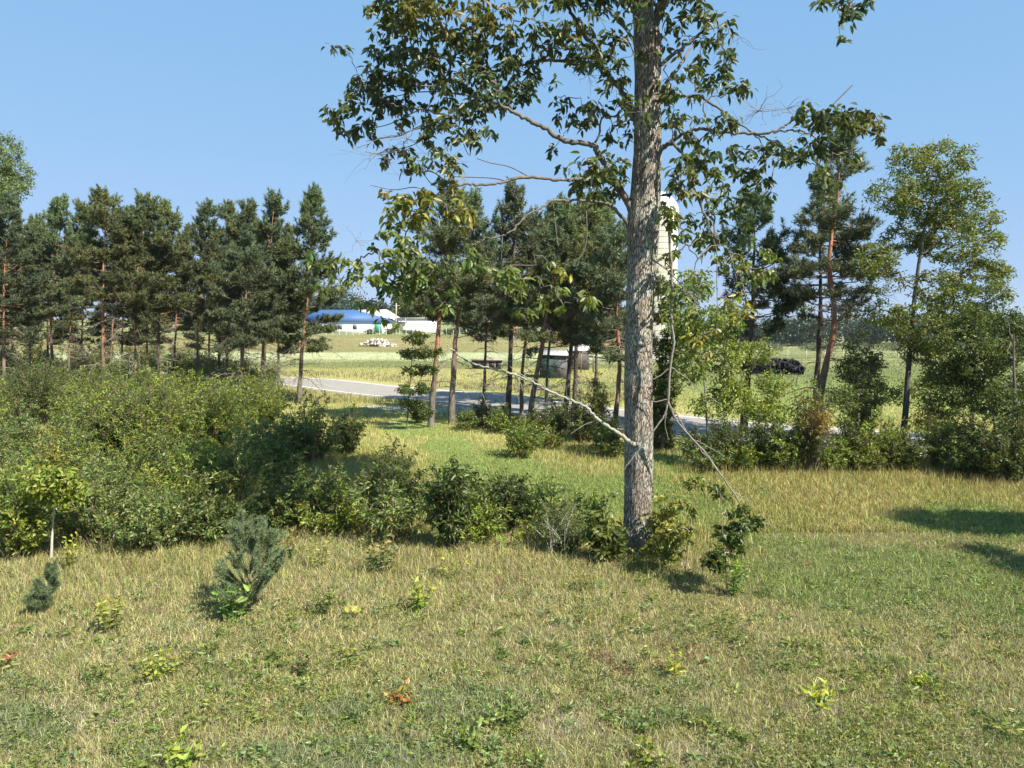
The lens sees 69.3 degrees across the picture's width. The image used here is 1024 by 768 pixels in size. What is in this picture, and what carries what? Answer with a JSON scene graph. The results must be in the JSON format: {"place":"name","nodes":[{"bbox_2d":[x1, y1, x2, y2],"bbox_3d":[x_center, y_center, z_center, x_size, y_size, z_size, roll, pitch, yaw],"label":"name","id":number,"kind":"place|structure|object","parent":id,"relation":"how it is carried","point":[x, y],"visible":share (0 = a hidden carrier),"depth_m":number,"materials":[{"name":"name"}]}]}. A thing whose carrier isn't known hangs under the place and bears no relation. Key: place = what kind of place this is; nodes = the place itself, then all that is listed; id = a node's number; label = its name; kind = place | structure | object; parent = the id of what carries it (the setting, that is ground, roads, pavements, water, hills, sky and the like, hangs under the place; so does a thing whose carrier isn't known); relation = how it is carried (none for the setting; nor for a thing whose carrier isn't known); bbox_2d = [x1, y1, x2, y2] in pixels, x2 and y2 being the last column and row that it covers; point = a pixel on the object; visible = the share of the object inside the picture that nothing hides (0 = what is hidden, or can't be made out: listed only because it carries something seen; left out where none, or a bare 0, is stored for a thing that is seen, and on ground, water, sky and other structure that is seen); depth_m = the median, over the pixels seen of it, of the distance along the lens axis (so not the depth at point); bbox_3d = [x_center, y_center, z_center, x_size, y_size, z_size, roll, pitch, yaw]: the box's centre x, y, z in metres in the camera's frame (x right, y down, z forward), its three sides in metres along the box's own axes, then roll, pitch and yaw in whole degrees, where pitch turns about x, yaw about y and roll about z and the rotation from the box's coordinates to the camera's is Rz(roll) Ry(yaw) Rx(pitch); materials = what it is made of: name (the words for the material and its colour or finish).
{"place":"outdoors","nodes":[
{"label":"outdoors","id":0,"kind":"place"},
{"bbox_2d":[0,319,1023,767],"bbox_3d":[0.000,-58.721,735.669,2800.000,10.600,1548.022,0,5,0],"label":"ground","id":1,"kind":"structure","parent":0,"point":[342,341],"depth_m":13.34,"materials":[{"name":"green plant"}]},
{"bbox_2d":[0,130,38,208],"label":"broadleaf tree","id":2,"kind":"object","parent":1,"relation":"on","point":[7,178],"visible":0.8,"depth_m":52.19,"materials":[{"name":"green plant"}]},
{"bbox_2d":[0,189,56,388],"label":"pine tree","id":3,"kind":"object","parent":1,"relation":"on","point":[11,209],"visible":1,"depth_m":41.53,"materials":[{"name":"green plant"}]},
{"bbox_2d":[0,445,61,560],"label":"shrub","id":4,"kind":"object","parent":1,"relation":"on","point":[20,531],"visible":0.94,"depth_m":14.40,"materials":[{"name":"leaf"},{"name":"twig bark"}]},
{"bbox_2d":[0,348,77,426],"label":"shrub","id":5,"kind":"object","parent":1,"relation":"on","point":[31,393],"visible":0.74,"depth_m":32.34,"materials":[{"name":"leaf"},{"name":"twig bark"}]},
{"bbox_2d":[19,560,61,612],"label":"young pine","id":6,"kind":"object","parent":1,"relation":"on","point":[51,575],"visible":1,"depth_m":11.75,"materials":[{"name":"green plant"}]},
{"bbox_2d":[17,220,85,358],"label":"pine tree","id":7,"kind":"object","parent":1,"relation":"on","point":[60,336],"visible":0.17,"depth_m":54.96,"materials":[{"name":"green plant"}]},
{"bbox_2d":[12,462,92,559],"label":"sapling","id":8,"kind":"object","parent":1,"relation":"on","point":[54,486],"visible":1,"depth_m":14.09,"materials":[{"name":"green plant"}]},
{"bbox_2d":[8,192,97,384],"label":"pine tree","id":9,"kind":"object","parent":1,"relation":"on","point":[56,216],"visible":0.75,"depth_m":43.93,"materials":[{"name":"green plant"}]},
{"bbox_2d":[46,199,102,373],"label":"pine tree","id":10,"kind":"object","parent":1,"relation":"on","point":[78,218],"visible":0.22,"depth_m":47.43,"materials":[{"name":"green plant"}]},
{"bbox_2d":[57,229,116,368],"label":"pine tree","id":11,"kind":"object","parent":1,"relation":"on","point":[80,340],"visible":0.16,"depth_m":57.68,"materials":[{"name":"green plant"}]},
{"bbox_2d":[45,466,133,546],"bbox_3d":[-8.862,2.550,15.518,1.600,1.737,1.729,4,7,42],"label":"shrub","id":12,"kind":"object","parent":1,"relation":"on","point":[81,523],"visible":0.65,"depth_m":15.29,"materials":[{"name":"leaf"},{"name":"twig bark"}]},
{"bbox_2d":[53,183,154,381],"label":"pine tree","id":13,"kind":"object","parent":1,"relation":"on","point":[88,253],"visible":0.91,"depth_m":39.06,"materials":[{"name":"green plant"}]},
{"bbox_2d":[61,379,146,455],"bbox_3d":[-13.823,1.104,25.069,2.602,2.826,2.574,0,5,0],"label":"shrub","id":14,"kind":"object","parent":1,"relation":"on","point":[105,388],"visible":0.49,"depth_m":24.81,"materials":[{"name":"green plant"}]},
{"bbox_2d":[62,188,195,393],"bbox_3d":[-20.655,-4.749,40.690,5.988,11.898,5.786,2,5,21],"label":"pine tree","id":15,"kind":"object","parent":1,"relation":"on","point":[142,210],"visible":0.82,"depth_m":39.88,"materials":[{"name":"green plant"}]},
{"bbox_2d":[118,234,177,364],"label":"pine tree","id":16,"kind":"object","parent":1,"relation":"on","point":[152,336],"visible":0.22,"depth_m":58.59,"materials":[{"name":"green plant"}]},
{"bbox_2d":[93,482,203,553],"bbox_3d":[-7.253,2.704,15.034,1.891,1.514,2.019,4,7,41],"label":"shrub","id":17,"kind":"object","parent":1,"relation":"on","point":[148,527],"visible":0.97,"depth_m":14.83,"materials":[{"name":"leaf"},{"name":"twig bark"}]},
{"bbox_2d":[92,358,208,458],"bbox_3d":[-11.667,0.863,24.331,3.555,3.424,3.881,0,5,0],"label":"shrub","id":18,"kind":"object","parent":1,"relation":"on","point":[159,419],"visible":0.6,"depth_m":23.86,"materials":[{"name":"leaf"},{"name":"twig bark"}]},
{"bbox_2d":[129,646,189,680],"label":"weed","id":19,"kind":"object","parent":1,"relation":"on","point":[157,674],"visible":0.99,"depth_m":9.73,"materials":[{"name":"green plant"}]},
{"bbox_2d":[115,197,204,377],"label":"pine tree","id":20,"kind":"object","parent":1,"relation":"on","point":[169,217],"visible":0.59,"depth_m":41.21,"materials":[{"name":"green plant"}]},
{"bbox_2d":[155,222,203,366],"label":"pine tree","id":21,"kind":"object","parent":1,"relation":"on","point":[184,235],"visible":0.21,"depth_m":51.56,"materials":[{"name":"green plant"}]},
{"bbox_2d":[160,723,206,767],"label":"weed","id":22,"kind":"object","parent":1,"relation":"on","point":[197,745],"visible":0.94,"depth_m":7.79,"materials":[{"name":"green plant"}]},
{"bbox_2d":[143,436,227,499],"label":"shrub","id":23,"kind":"object","parent":1,"relation":"on","point":[205,461],"visible":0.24,"depth_m":19.01,"materials":[{"name":"green plant"}]},
{"bbox_2d":[170,196,225,377],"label":"pine tree","id":24,"kind":"object","parent":1,"relation":"on","point":[209,210],"visible":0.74,"depth_m":45.08,"materials":[{"name":"green plant"}]},
{"bbox_2d":[167,374,254,452],"bbox_3d":[-10.067,1.063,25.034,2.710,2.852,2.759,0,5,0],"label":"shrub","id":25,"kind":"object","parent":1,"relation":"on","point":[214,429],"visible":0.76,"depth_m":24.77,"materials":[{"name":"leaf"},{"name":"twig bark"}]},
{"bbox_2d":[188,198,252,372],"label":"pine tree","id":26,"kind":"object","parent":1,"relation":"on","point":[229,209],"visible":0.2,"depth_m":45.97,"materials":[{"name":"green plant"}]},
{"bbox_2d":[184,489,261,545],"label":"shrub","id":27,"kind":"object","parent":1,"relation":"on","point":[212,531],"visible":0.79,"depth_m":15.47,"materials":[{"name":"green plant"}]},
{"bbox_2d":[187,197,276,379],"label":"pine tree","id":28,"kind":"object","parent":1,"relation":"on","point":[247,212],"visible":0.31,"depth_m":42.03,"materials":[{"name":"green plant"}]},
{"bbox_2d":[208,580,256,624],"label":"weed","id":29,"kind":"object","parent":1,"relation":"on","point":[231,609],"visible":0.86,"depth_m":11.60,"materials":[{"name":"green plant"}]},
{"bbox_2d":[203,226,292,396],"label":"pine tree","id":30,"kind":"object","parent":1,"relation":"on","point":[236,277],"visible":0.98,"depth_m":37.25,"materials":[{"name":"green plant"}]},
{"bbox_2d":[210,509,287,612],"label":"young pine","id":31,"kind":"object","parent":1,"relation":"on","point":[258,539],"visible":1,"depth_m":11.76,"materials":[{"name":"green plant"}]},
{"bbox_2d":[222,366,284,431],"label":"shrub","id":32,"kind":"object","parent":1,"relation":"on","point":[262,407],"visible":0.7,"depth_m":29.95,"materials":[{"name":"green plant"}]},
{"bbox_2d":[230,417,300,468],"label":"shrub","id":33,"kind":"object","parent":1,"relation":"on","point":[266,442],"visible":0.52,"depth_m":22.65,"materials":[{"name":"green plant"}]},
{"bbox_2d":[215,188,320,382],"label":"pine tree","id":34,"kind":"object","parent":1,"relation":"on","point":[261,229],"visible":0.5,"depth_m":40.97,"materials":[{"name":"green plant"}]},
{"bbox_2d":[241,468,312,531],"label":"shrub","id":35,"kind":"object","parent":1,"relation":"on","point":[276,509],"visible":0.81,"depth_m":16.14,"materials":[{"name":"green plant"}]},
{"bbox_2d":[261,181,348,403],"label":"pine tree","id":36,"kind":"object","parent":1,"relation":"on","point":[311,232],"visible":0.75,"depth_m":41.02,"materials":[{"name":"green plant"}]},
{"bbox_2d":[0,332,616,545],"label":"brush","id":37,"kind":"object","parent":1,"relation":"on","point":[271,461],"depth_m":19.15,"materials":[{"name":"green plant"}]},
{"bbox_2d":[271,387,346,461],"bbox_3d":[-6.527,1.339,24.210,2.404,2.516,2.558,3,6,34],"label":"shrub","id":38,"kind":"object","parent":1,"relation":"on","point":[311,435],"visible":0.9,"depth_m":24.05,"materials":[{"name":"green plant"}]},
{"bbox_2d":[292,460,361,527],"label":"shrub","id":39,"kind":"object","parent":1,"relation":"on","point":[316,498],"visible":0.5,"depth_m":16.41,"materials":[{"name":"green plant"}]},
{"bbox_2d":[300,310,394,332],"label":"barn","id":40,"kind":"structure","parent":1,"relation":"on","point":[353,321],"depth_m":167.60,"materials":[{"name":"metal"}]},
{"bbox_2d":[326,403,369,454],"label":"shrub","id":41,"kind":"object","parent":1,"relation":"on","point":[346,442],"visible":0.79,"depth_m":25.38,"materials":[{"name":"green plant"}]},
{"bbox_2d":[354,433,428,522],"bbox_3d":[-2.750,2.198,17.034,1.767,2.174,1.909,0,5,0],"label":"shrub","id":42,"kind":"object","parent":1,"relation":"on","point":[388,458],"visible":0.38,"depth_m":16.86,"materials":[{"name":"leaf"},{"name":"twig bark"}]},
{"bbox_2d":[394,329,445,429],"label":"sapling","id":43,"kind":"object","parent":1,"relation":"on","point":[425,352],"visible":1,"depth_m":30.80,"materials":[{"name":"green plant"}]},
{"bbox_2d":[396,179,494,427],"bbox_3d":[-2.912,-3.380,31.919,4.498,10.769,4.296,0,5,0],"label":"pine tree","id":44,"kind":"object","parent":1,"relation":"on","point":[446,230],"visible":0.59,"depth_m":31.09,"materials":[{"name":"green plant"}]},
{"bbox_2d":[420,455,475,549],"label":"shrub","id":45,"kind":"object","parent":1,"relation":"on","point":[452,510],"visible":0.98,"depth_m":15.02,"materials":[{"name":"green plant"}]},
{"bbox_2d":[419,186,516,424],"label":"pine tree","id":46,"kind":"object","parent":1,"relation":"on","point":[483,224],"visible":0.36,"depth_m":32.50,"materials":[{"name":"green plant"}]},
{"bbox_2d":[459,229,516,404],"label":"pine tree","id":47,"kind":"object","parent":1,"relation":"on","point":[499,329],"visible":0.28,"depth_m":39.53,"materials":[{"name":"green plant"}]},
{"bbox_2d":[465,176,549,417],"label":"pine tree","id":48,"kind":"object","parent":1,"relation":"on","point":[513,207],"visible":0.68,"depth_m":34.19,"materials":[{"name":"green plant"}]},
{"bbox_2d":[485,468,533,533],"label":"shrub","id":49,"kind":"object","parent":1,"relation":"on","point":[506,495],"visible":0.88,"depth_m":16.22,"materials":[{"name":"green plant"}]},
{"bbox_2d":[0,474,1023,767],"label":"weeds","id":50,"kind":"object","parent":1,"relation":"on","point":[520,728],"visible":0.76,"depth_m":9.09,"materials":[{"name":"green plant"}]},
{"bbox_2d":[0,393,1023,532],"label":"grass","id":51,"kind":"structure","parent":1,"relation":"on","point":[899,498],"depth_m":20.56,"materials":[{"name":"green plant"}]},
{"bbox_2d":[0,379,1023,673],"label":"tall grass","id":52,"kind":"structure","parent":1,"relation":"on","point":[664,569],"depth_m":14.33,"materials":[{"name":"green plant"}]},
{"bbox_2d":[7,334,1023,403],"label":"pasture grass","id":53,"kind":"structure","parent":1,"relation":"on","point":[341,397],"depth_m":60.13,"materials":[{"name":"green plant"}]},
{"bbox_2d":[7,283,1023,344],"bbox_3d":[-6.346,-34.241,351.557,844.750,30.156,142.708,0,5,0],"label":"distant woods","id":54,"kind":"object","parent":1,"relation":"on","point":[878,335],"visible":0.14,"depth_m":301.91,"materials":[{"name":"green plant"}]},
{"bbox_2d":[500,417,545,458],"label":"shrub","id":55,"kind":"object","parent":1,"relation":"on","point":[518,446],"visible":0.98,"depth_m":25.36,"materials":[{"name":"green plant"}]},
{"bbox_2d":[494,204,559,415],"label":"pine tree","id":56,"kind":"object","parent":1,"relation":"on","point":[535,218],"visible":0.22,"depth_m":35.26,"materials":[{"name":"green plant"}]},
{"bbox_2d":[485,198,593,429],"bbox_3d":[1.251,-2.756,30.816,4.003,9.893,4.582,-3,6,-30],"label":"pine tree","id":57,"kind":"object","parent":1,"relation":"on","point":[542,335],"visible":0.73,"depth_m":30.38,"materials":[{"name":"green plant"}]},
{"bbox_2d":[526,493,590,553],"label":"shrub","id":58,"kind":"object","parent":1,"relation":"on","point":[563,526],"visible":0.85,"depth_m":14.92,"materials":[{"name":"green plant"}]},
{"bbox_2d":[519,190,622,429],"bbox_3d":[2.795,-3.091,31.604,4.561,10.441,4.994,4,6,35],"label":"pine tree","id":59,"kind":"object","parent":1,"relation":"on","point":[595,220],"visible":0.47,"depth_m":31.04,"materials":[{"name":"green plant"}]},
{"bbox_2d":[560,387,599,442],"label":"shrub","id":60,"kind":"object","parent":1,"relation":"on","point":[579,419],"visible":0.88,"depth_m":28.84,"materials":[{"name":"green plant"}]},
{"bbox_2d":[538,205,623,422],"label":"pine tree","id":61,"kind":"object","parent":1,"relation":"on","point":[608,214],"visible":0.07,"depth_m":33.93,"materials":[{"name":"green plant"}]},
{"bbox_2d":[300,0,891,551],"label":"tree","id":62,"kind":"object","parent":1,"relation":"on","point":[644,114],"visible":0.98,"depth_m":13.81,"materials":[{"name":"leaf"},{"name":"twig bark"},{"name":"bark"}]},
{"bbox_2d":[623,214,755,505],"bbox_3d":[3.464,-0.355,14.221,2.637,5.756,0.076,0,5,0],"label":"hanging branch","id":63,"kind":"object","parent":62,"relation":"hanging from","point":[670,364],"visible":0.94,"depth_m":14.27,"materials":[{"name":"grey plant"}]},
{"bbox_2d":[579,510,632,563],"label":"shrub","id":64,"kind":"object","parent":1,"relation":"on","point":[604,546],"visible":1,"depth_m":14.27,"materials":[{"name":"green plant"}]},
{"bbox_2d":[566,216,679,428],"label":"pine tree","id":65,"kind":"object","parent":1,"relation":"on","point":[610,292],"visible":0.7,"depth_m":28.28,"materials":[{"name":"green plant"}]},
{"bbox_2d":[639,488,686,557],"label":"shrub","id":66,"kind":"object","parent":1,"relation":"on","point":[663,516],"visible":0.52,"depth_m":14.48,"materials":[{"name":"green plant"}]},
{"bbox_2d":[652,192,678,360],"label":"silo","id":67,"kind":"object","parent":1,"relation":"on","point":[663,247],"visible":0.12,"depth_m":92.36,"materials":[{"name":"concrete"}]},
{"bbox_2d":[652,299,683,450],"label":"ivy covered stem","id":68,"kind":"object","parent":1,"relation":"on","point":[660,385],"visible":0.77,"depth_m":26.91,"materials":[{"name":"green plant"}]},
{"bbox_2d":[638,476,707,572],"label":"sapling","id":69,"kind":"object","parent":1,"relation":"on","point":[668,547],"visible":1,"depth_m":13.63,"materials":[{"name":"green plant"}]},
{"bbox_2d":[364,328,1022,350],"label":"field scrub","id":70,"kind":"object","parent":1,"relation":"on","point":[891,346],"visible":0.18,"depth_m":206.38,"materials":[{"name":"green plant"}]},
{"bbox_2d":[682,443,734,472],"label":"shrub","id":71,"kind":"object","parent":1,"relation":"on","point":[700,459],"visible":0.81,"depth_m":22.90,"materials":[{"name":"green plant"}]},
{"bbox_2d":[667,267,755,447],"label":"young tree","id":72,"kind":"object","parent":1,"relation":"on","point":[732,352],"visible":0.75,"depth_m":23.94,"materials":[{"name":"green plant"}]},
{"bbox_2d":[699,408,753,469],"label":"shrub","id":73,"kind":"object","parent":1,"relation":"on","point":[721,436],"visible":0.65,"depth_m":23.28,"materials":[{"name":"green plant"}]},
{"bbox_2d":[699,481,770,596],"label":"sapling","id":74,"kind":"object","parent":1,"relation":"on","point":[727,536],"visible":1,"depth_m":12.54,"materials":[{"name":"green plant"}]},
{"bbox_2d":[700,189,816,435],"bbox_3d":[9.929,-2.819,29.795,4.511,10.193,4.092,2,5,23],"label":"pine tree","id":75,"kind":"object","parent":1,"relation":"on","point":[772,241],"visible":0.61,"depth_m":29.31,"materials":[{"name":"green plant"}]},
{"bbox_2d":[733,409,790,470],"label":"shrub","id":76,"kind":"object","parent":1,"relation":"on","point":[759,432],"visible":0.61,"depth_m":23.20,"materials":[{"name":"green plant"}]},
{"bbox_2d":[731,335,796,430],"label":"young tree","id":77,"kind":"object","parent":1,"relation":"on","point":[767,406],"visible":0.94,"depth_m":24.55,"materials":[{"name":"green plant"}]},
{"bbox_2d":[764,419,813,472],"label":"shrub","id":78,"kind":"object","parent":1,"relation":"on","point":[791,446],"visible":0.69,"depth_m":22.69,"materials":[{"name":"green plant"}]},
{"bbox_2d":[787,376,837,472],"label":"shrub","id":79,"kind":"object","parent":1,"relation":"on","point":[814,428],"visible":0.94,"depth_m":22.58,"materials":[{"name":"green leaves"}]},
{"bbox_2d":[762,169,898,421],"bbox_3d":[12.055,-3.037,28.656,4.978,10.725,4.466,0,5,0],"label":"pine tree","id":80,"kind":"object","parent":1,"relation":"on","point":[819,317],"visible":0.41,"depth_m":28.46,"materials":[{"name":"green plant"}]},
{"bbox_2d":[820,434,860,471],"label":"shrub","id":81,"kind":"object","parent":1,"relation":"on","point":[834,458],"visible":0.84,"depth_m":22.80,"materials":[{"name":"green plant"}]},
{"bbox_2d":[783,127,901,432],"bbox_3d":[11.840,-3.424,26.673,4.082,11.901,4.919,2,5,19],"label":"pine tree","id":82,"kind":"object","parent":1,"relation":"on","point":[828,262],"visible":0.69,"depth_m":26.41,"materials":[{"name":"green plant"}]},
{"bbox_2d":[828,414,876,469],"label":"shrub","id":83,"kind":"object","parent":1,"relation":"on","point":[851,436],"visible":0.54,"depth_m":23.22,"materials":[{"name":"green plant"}]},
{"bbox_2d":[823,329,893,434],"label":"young tree","id":84,"kind":"object","parent":1,"relation":"on","point":[853,375],"visible":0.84,"depth_m":25.44,"materials":[{"name":"green plant"}]},
{"bbox_2d":[836,361,885,435],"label":"shrub","id":85,"kind":"object","parent":1,"relation":"on","point":[864,412],"visible":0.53,"depth_m":24.85,"materials":[{"name":"green plant"}]},
{"bbox_2d":[844,428,901,471],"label":"shrub","id":86,"kind":"object","parent":1,"relation":"on","point":[868,462],"visible":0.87,"depth_m":22.68,"materials":[{"name":"green plant"}]},
{"bbox_2d":[852,405,919,467],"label":"shrub","id":87,"kind":"object","parent":1,"relation":"on","point":[883,432],"visible":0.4,"depth_m":23.31,"materials":[{"name":"green leaves"}]},
{"bbox_2d":[880,423,936,471],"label":"shrub","id":88,"kind":"object","parent":1,"relation":"on","point":[909,453],"visible":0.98,"depth_m":22.68,"materials":[{"name":"green plant"}]},
{"bbox_2d":[884,308,975,439],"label":"young tree","id":89,"kind":"object","parent":1,"relation":"on","point":[897,392],"visible":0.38,"depth_m":25.81,"materials":[{"name":"green plant"}]},
{"bbox_2d":[852,135,1018,438],"bbox_3d":[14.301,-2.876,24.881,7.448,10.961,4.004,-2,5,-24],"label":"broadleaf tree","id":90,"kind":"object","parent":1,"relation":"on","point":[924,243],"visible":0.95,"depth_m":24.27,"materials":[{"name":"green plant"}]},
{"bbox_2d":[914,413,970,468],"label":"shrub","id":91,"kind":"object","parent":1,"relation":"on","point":[940,436],"visible":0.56,"depth_m":23.17,"materials":[{"name":"green plant"}]},
{"bbox_2d":[933,430,984,475],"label":"shrub","id":92,"kind":"object","parent":1,"relation":"on","point":[954,461],"visible":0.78,"depth_m":22.07,"materials":[{"name":"green plant"}]},
{"bbox_2d":[916,299,1010,442],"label":"broadleaf tree","id":93,"kind":"object","parent":1,"relation":"on","point":[962,367],"visible":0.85,"depth_m":23.15,"materials":[{"name":"green plant"}]},
{"bbox_2d":[949,409,1006,476],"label":"shrub","id":94,"kind":"object","parent":1,"relation":"on","point":[971,436],"visible":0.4,"depth_m":22.00,"materials":[{"name":"green plant"}]},
{"bbox_2d":[966,419,1023,483],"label":"shrub","id":95,"kind":"object","parent":1,"relation":"on","point":[989,462],"visible":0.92,"depth_m":21.05,"materials":[{"name":"green plant"}]},
{"bbox_2d":[975,306,1023,447],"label":"broadleaf tree","id":96,"kind":"object","parent":1,"relation":"on","point":[1010,392],"visible":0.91,"depth_m":22.42,"materials":[{"name":"green plant"}]},
{"bbox_2d":[975,400,1023,484],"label":"shrub","id":97,"kind":"object","parent":1,"relation":"on","point":[1019,449],"visible":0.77,"depth_m":20.99,"materials":[{"name":"green plant"}]},
{"bbox_2d":[0,0,1023,324],"label":"sky","id":98,"kind":"structure","parent":0,"point":[184,102],"materials":[{"name":"blue"}]},
{"bbox_2d":[27,367,1000,454],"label":"road","id":99,"kind":"structure","parent":0,"point":[354,387],"depth_m":43.92,"materials":[{"name":"grey asphalt"}]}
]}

